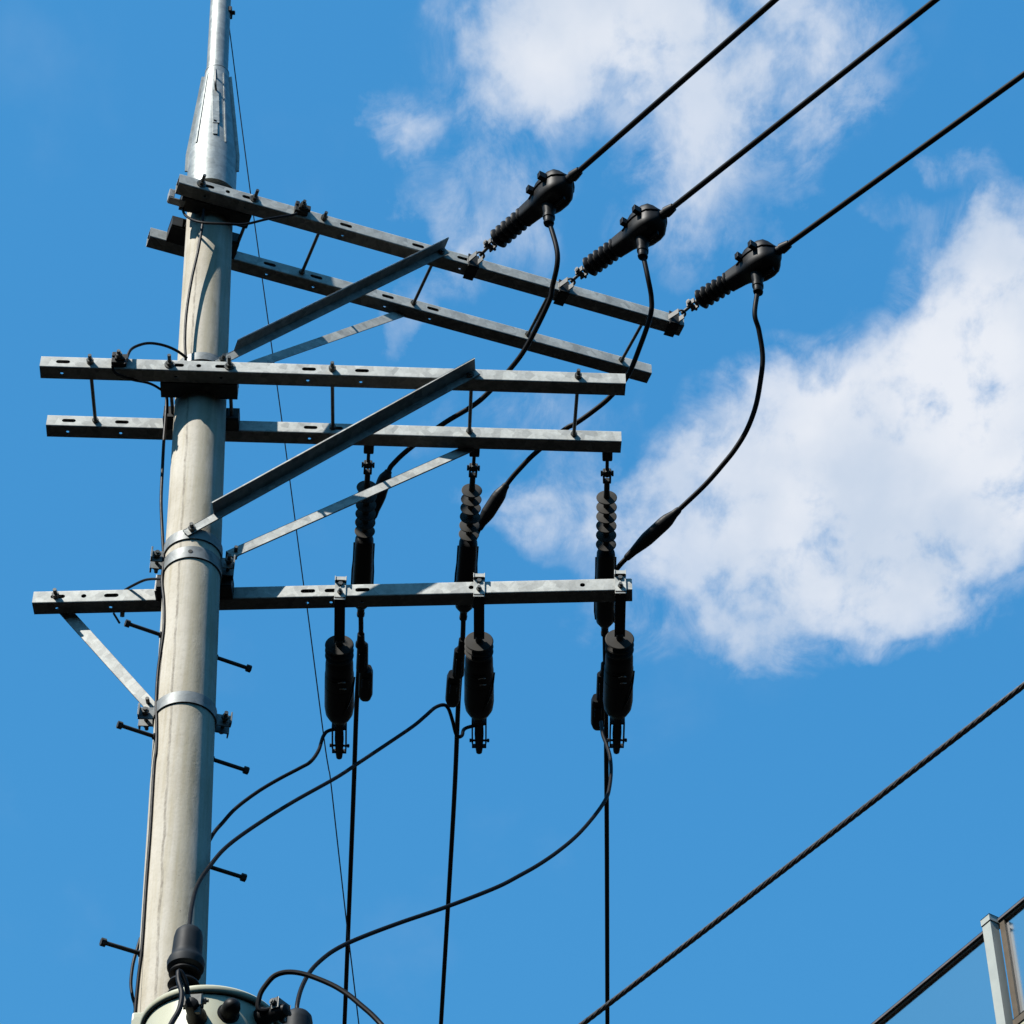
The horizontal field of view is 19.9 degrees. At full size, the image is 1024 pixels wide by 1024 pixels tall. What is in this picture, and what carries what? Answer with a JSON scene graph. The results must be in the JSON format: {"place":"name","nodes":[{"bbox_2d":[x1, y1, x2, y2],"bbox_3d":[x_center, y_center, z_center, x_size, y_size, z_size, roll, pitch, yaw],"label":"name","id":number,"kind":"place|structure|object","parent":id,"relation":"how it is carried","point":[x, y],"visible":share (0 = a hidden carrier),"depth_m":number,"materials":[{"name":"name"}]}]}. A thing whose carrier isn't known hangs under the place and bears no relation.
{"place":"outdoors","nodes":[
{"label":"outdoors","id":0,"kind":"place"},
{"bbox_2d":[0,0,1023,1023],"label":"sky","id":1,"kind":"structure","parent":0,"point":[844,597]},
{"bbox_2d":[579,682,1023,1023],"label":"twisted cable","id":2,"kind":"object","parent":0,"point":[827,836],"visible":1,"depth_m":7.13,"materials":[{"name":"metal"}]},
{"label":"ground","id":3,"kind":"structure","parent":0,"visible":0},
{"bbox_2d":[99,211,251,1012],"bbox_3d":[-1.189,3.117,9.633,0.882,13.467,0.316,0,-46,0],"label":"utility pole","id":4,"kind":"object","parent":3,"relation":"on","point":[197,566],"visible":0.94,"depth_m":12.18,"materials":[{"name":"concrete"}]},
{"bbox_2d":[129,937,139,1006],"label":"ground wire","id":5,"kind":"object","parent":4,"relation":"attached to","point":[131,974],"visible":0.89,"depth_m":11.05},
{"bbox_2d":[133,397,166,1012],"bbox_3d":[-1.498,0.762,12.046,0.227,3.896,0.065,-16,-49,15],"label":"ground wire","id":6,"kind":"object","parent":4,"relation":"attached to","point":[156,738],"visible":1,"depth_m":11.86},
{"bbox_2d":[140,652,162,1008],"bbox_3d":[-1.442,1.163,11.586,0.162,2.711,0.043,-16,-49,15],"label":"ground wire","id":7,"kind":"object","parent":4,"relation":"attached to","point":[143,951],"visible":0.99,"depth_m":11.04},
{"bbox_2d":[184,208,204,360],"bbox_3d":[-1.513,-1.086,13.814,0.038,1.107,0.034,0,-46,0],"label":"ground wire","id":8,"kind":"object","parent":4,"relation":"attached to","point":[191,281],"visible":0.99,"depth_m":13.80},
{"bbox_2d":[185,0,239,189],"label":"steel mast","id":9,"kind":"object","parent":4,"relation":"on","point":[212,153],"visible":0.84,"depth_m":14.91,"materials":[{"name":"silver metal"}]},
{"bbox_2d":[230,33,358,1023],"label":"stay wire","id":10,"kind":"object","parent":9,"relation":"attached to","point":[301,566],"visible":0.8,"depth_m":14.15,"materials":[{"name":"black metal"}]},
{"bbox_2d":[131,924,312,1023],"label":"transformer","id":11,"kind":"object","parent":4,"relation":"attached to","point":[210,1004],"visible":0.91,"depth_m":10.18,"materials":[{"name":"paint"}]},
{"bbox_2d":[168,969,190,1023],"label":"voltage cable","id":12,"kind":"object","parent":11,"relation":"hanging from","point":[180,974],"visible":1,"depth_m":10.01,"materials":[{"name":"black rubber"}]},
{"bbox_2d":[255,969,383,1023],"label":"voltage cable","id":13,"kind":"object","parent":11,"relation":"attached to","point":[347,994],"visible":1,"depth_m":10.16,"materials":[{"name":"black rubber"}]},
{"bbox_2d":[295,720,612,1007],"bbox_3d":[-0.150,1.351,11.811,0.172,2.580,1.754,-35,-56,29],"label":"lead wire","id":14,"kind":"object","parent":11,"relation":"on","point":[318,962],"visible":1,"depth_m":11.62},
{"bbox_2d":[248,311,406,362],"bbox_3d":[-0.922,-0.834,14.258,0.978,1.133,0.089,28,-52,-24],"label":"crossarm brace","id":15,"kind":"object","parent":4,"relation":"attached to","point":[327,338],"visible":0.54,"depth_m":14.27,"materials":[{"name":"metal"}]},
{"bbox_2d":[183,358,479,535],"bbox_3d":[-0.786,-0.289,12.940,1.284,1.031,0.104,-2,-46,2],"label":"crossarm brace","id":16,"kind":"object","parent":4,"relation":"attached to","point":[324,450],"visible":1,"depth_m":12.95,"materials":[{"name":"metal"}]},
{"bbox_2d":[32,575,631,623],"bbox_3d":[-0.788,0.345,12.742,2.624,0.121,0.213,-2,-46,2],"label":"crossarm","id":17,"kind":"object","parent":4,"relation":"attached to","point":[122,602],"visible":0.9,"depth_m":12.73,"materials":[{"name":"metal"}]},
{"bbox_2d":[57,608,154,706],"bbox_3d":[-1.750,0.630,12.580,0.513,0.690,0.082,-6,-47,5],"label":"crossarm brace","id":18,"kind":"object","parent":17,"relation":"attached to","point":[118,670],"visible":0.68,"depth_m":12.55,"materials":[{"name":"metal"}]},
{"bbox_2d":[124,578,160,589],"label":"bonding wire","id":19,"kind":"object","parent":17,"relation":"attached to","point":[137,583],"visible":1,"depth_m":12.71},
{"bbox_2d":[324,576,354,759],"bbox_3d":[-0.768,0.727,13.044,0.139,0.219,1.041,2,-46,-2],"label":"surge arrester","id":20,"kind":"object","parent":17,"relation":"hanging from","point":[339,684],"visible":1,"depth_m":12.92,"materials":[{"name":"plastic"}]},
{"bbox_2d":[211,728,335,840],"bbox_3d":[-1.117,1.578,12.235,0.241,2.281,0.870,-31,-54,26],"label":"lead wire","id":21,"kind":"object","parent":20,"relation":"hanging from","point":[252,795],"visible":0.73,"depth_m":12.80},
{"bbox_2d":[464,573,494,753],"bbox_3d":[-0.144,0.707,13.025,0.139,0.219,1.022,0,-46,0],"label":"surge arrester","id":22,"kind":"object","parent":17,"relation":"hanging from","point":[479,675],"visible":1,"depth_m":12.90,"materials":[{"name":"plastic"}]},
{"bbox_2d":[187,703,483,923],"bbox_3d":[-0.711,1.289,12.063,0.148,2.130,1.622,-33,-55,28],"label":"lead wire","id":23,"kind":"object","parent":22,"relation":"hanging from","point":[287,805],"visible":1,"depth_m":12.12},
{"bbox_2d":[603,570,634,753],"bbox_3d":[0.478,0.700,13.018,0.139,0.219,1.042,0,-46,0],"label":"surge arrester","id":24,"kind":"object","parent":17,"relation":"hanging from","point":[619,673],"visible":0.99,"depth_m":12.90,"materials":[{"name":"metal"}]},
{"bbox_2d":[214,237,449,361],"bbox_3d":[-0.836,-1.010,13.957,1.111,1.250,0.105,12,-48,-11],"label":"crossarm brace","id":25,"kind":"object","parent":4,"relation":"attached to","point":[328,303],"visible":0.96,"depth_m":13.95,"materials":[{"name":"metal"}]},
{"bbox_2d":[39,354,625,436],"bbox_3d":[-0.819,-0.516,13.406,2.664,0.088,0.486,2,-46,-2],"label":"crossarm","id":26,"kind":"object","parent":4,"relation":"attached to","point":[180,378],"visible":0.99,"depth_m":13.28,"materials":[{"name":"metal"}]},
{"bbox_2d":[111,349,128,366],"bbox_3d":[-1.781,-0.708,13.237,0.077,0.066,0.076,0,-46,0],"label":"grounding clamp","id":27,"kind":"object","parent":26,"relation":"attached to","point":[118,358],"visible":1,"depth_m":13.22,"materials":[{"name":"metal"}]},
{"bbox_2d":[111,365,168,413],"bbox_3d":[-1.683,-0.577,13.286,0.048,0.088,0.352,-35,-56,29],"label":"bonding wire","id":28,"kind":"object","parent":27,"relation":"hanging from","point":[145,382],"visible":1,"depth_m":13.29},
{"bbox_2d":[124,342,187,365],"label":"bonding wire","id":29,"kind":"object","parent":27,"relation":"attached to","point":[154,343],"visible":1,"depth_m":13.39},
{"bbox_2d":[46,406,621,452],"bbox_3d":[-0.824,-0.390,13.554,2.669,0.088,0.148,2,-46,-2],"label":"crossarm","id":30,"kind":"object","parent":4,"relation":"attached to","point":[237,430],"visible":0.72,"depth_m":13.55,"materials":[{"name":"metal"}]},
{"bbox_2d":[351,446,376,617],"bbox_3d":[-0.698,0.085,14.012,0.130,0.133,1.166,3,-46,-3],"label":"strain insulator","id":31,"kind":"object","parent":30,"relation":"attached to","point":[362,570],"visible":0.79,"depth_m":14.00,"materials":[{"name":"rubber"}]},
{"bbox_2d":[342,618,363,1023],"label":"overhead cable","id":32,"kind":"object","parent":31,"relation":"attached to","point":[353,798],"visible":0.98,"depth_m":15.51,"materials":[{"name":"black rubber"}]},
{"bbox_2d":[355,632,372,701],"bbox_3d":[-0.743,0.780,14.648,0.084,0.079,0.477,-1,-46,1],"label":"cable connector","id":33,"kind":"object","parent":32,"relation":"attached to","point":[364,669],"visible":1,"depth_m":14.64,"materials":[{"name":"black plastic"}]},
{"bbox_2d":[454,449,481,620],"bbox_3d":[-0.198,0.100,14.026,0.130,0.133,1.168,2,-46,-2],"label":"strain insulator","id":34,"kind":"object","parent":30,"relation":"attached to","point":[466,568],"visible":0.93,"depth_m":13.99,"materials":[{"name":"black rubber"}]},
{"bbox_2d":[439,621,465,1023],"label":"overhead cable","id":35,"kind":"object","parent":34,"relation":"attached to","point":[452,832],"visible":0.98,"depth_m":15.61,"materials":[{"name":"black rubber"}]},
{"bbox_2d":[445,638,464,707],"bbox_3d":[-0.282,0.809,14.676,0.084,0.079,0.487,6,-47,-5],"label":"cable connector","id":36,"kind":"object","parent":35,"relation":"attached to","point":[455,674],"visible":0.94,"depth_m":14.67,"materials":[{"name":"black plastic"}]},
{"bbox_2d":[594,452,616,636],"bbox_3d":[0.463,0.149,14.073,0.130,0.133,1.257,0,-46,0],"label":"strain insulator","id":37,"kind":"object","parent":30,"relation":"attached to","point":[605,558],"visible":0.94,"depth_m":14.03,"materials":[{"name":"black rubber"}]},
{"bbox_2d":[602,637,609,1023],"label":"overhead cable","id":38,"kind":"object","parent":37,"relation":"attached to","point":[606,840],"visible":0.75,"depth_m":15.71,"materials":[{"name":"black rubber"}]},
{"bbox_2d":[591,661,604,730],"bbox_3d":[0.447,0.936,14.797,0.084,0.079,0.482,3,-46,-2],"label":"cable connector","id":39,"kind":"object","parent":38,"relation":"attached to","point":[597,710],"visible":0.69,"depth_m":14.81,"materials":[{"name":"black plastic"}]},
{"bbox_2d":[225,448,474,559],"bbox_3d":[-0.704,-0.054,13.194,1.131,1.029,0.088,10,-47,-9],"label":"crossarm brace","id":40,"kind":"object","parent":4,"relation":"attached to","point":[284,530],"visible":0.97,"depth_m":13.14,"materials":[{"name":"metal"}]},
{"bbox_2d":[146,216,651,382],"bbox_3d":[-0.531,-1.087,14.783,2.674,0.110,0.183,15,-48,-13],"label":"crossarm","id":41,"kind":"object","parent":4,"relation":"attached to","point":[171,240],"visible":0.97,"depth_m":14.80,"materials":[{"name":"metal"}]},
{"bbox_2d":[167,174,683,361],"bbox_3d":[-0.451,-1.168,14.632,2.680,0.108,0.508,15,-48,-14],"label":"crossarm","id":42,"kind":"object","parent":4,"relation":"attached to","point":[229,204],"visible":0.98,"depth_m":14.47,"materials":[{"name":"metal"}]},
{"bbox_2d":[294,199,310,216],"bbox_3d":[-1.025,-1.505,14.330,0.076,0.066,0.074,15,-48,-14],"label":"grounding clamp","id":43,"kind":"object","parent":42,"relation":"attached to","point":[302,208],"visible":1,"depth_m":14.32,"materials":[{"name":"metal"}]},
{"bbox_2d":[182,207,297,225],"bbox_3d":[-1.332,-1.447,14.185,0.568,0.299,0.120,1,-46,-1],"label":"bonding wire","id":44,"kind":"object","parent":43,"relation":"attached to","point":[235,224],"visible":1,"depth_m":14.11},
{"bbox_2d":[464,167,582,263],"bbox_3d":[0.041,-1.417,14.331,0.207,0.316,0.802,34,-55,-28],"label":"strain insulator","id":45,"kind":"object","parent":42,"relation":"attached to","point":[550,192],"visible":1,"depth_m":14.25,"materials":[{"name":"black rubber"}]},
{"bbox_2d":[374,222,559,519],"bbox_3d":[-0.251,-0.607,14.164,0.162,1.113,1.503,32,-54,-27],"label":"jumper cable","id":46,"kind":"object","parent":45,"relation":"hanging from","point":[385,475],"visible":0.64,"depth_m":14.03,"materials":[{"name":"black rubber"}]},
{"bbox_2d":[578,0,778,172],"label":"overhead cable","id":47,"kind":"object","parent":45,"relation":"attached to","point":[713,53],"visible":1,"depth_m":13.82,"materials":[{"name":"black rubber"}]},
{"bbox_2d":[558,203,675,289],"bbox_3d":[0.502,-1.279,14.463,0.767,0.316,0.207,-34,-55,28],"label":"strain insulator","id":48,"kind":"object","parent":42,"relation":"attached to","point":[643,229],"visible":0.99,"depth_m":14.40,"materials":[{"name":"black rubber"}]},
{"bbox_2d":[477,256,653,538],"bbox_3d":[0.269,-0.521,14.286,0.179,1.055,1.316,33,-55,-27],"label":"jumper cable","id":49,"kind":"object","parent":48,"relation":"attached to","point":[493,504],"visible":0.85,"depth_m":14.21,"materials":[{"name":"black rubber"}]},
{"bbox_2d":[672,0,939,208],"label":"overhead cable","id":50,"kind":"object","parent":48,"relation":"attached to","point":[808,100],"visible":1,"depth_m":13.89,"materials":[{"name":"black rubber"}]},
{"bbox_2d":[668,239,791,320],"bbox_3d":[1.075,-1.122,14.612,0.767,0.316,0.207,-31,-54,26],"label":"strain insulator","id":51,"kind":"object","parent":42,"relation":"attached to","point":[757,264],"visible":1,"depth_m":14.55,"materials":[{"name":"black rubber"}]},
{"bbox_2d":[616,291,764,569],"bbox_3d":[0.921,-0.367,14.362,0.189,1.157,1.133,32,-54,-27],"label":"jumper cable","id":52,"kind":"object","parent":51,"relation":"hanging from","point":[655,531],"visible":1,"depth_m":14.18,"materials":[{"name":"black rubber"}]},
{"bbox_2d":[787,71,1023,245],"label":"overhead cable","id":53,"kind":"object","parent":51,"relation":"attached to","point":[910,155],"visible":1,"depth_m":14.12,"materials":[{"name":"black rubber"}]},
{"bbox_2d":[871,897,1023,1023],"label":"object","id":54,"kind":"structure","parent":3,"relation":"on","point":[967,983],"depth_m":25.42,"materials":[{"name":"metal"}]}
]}

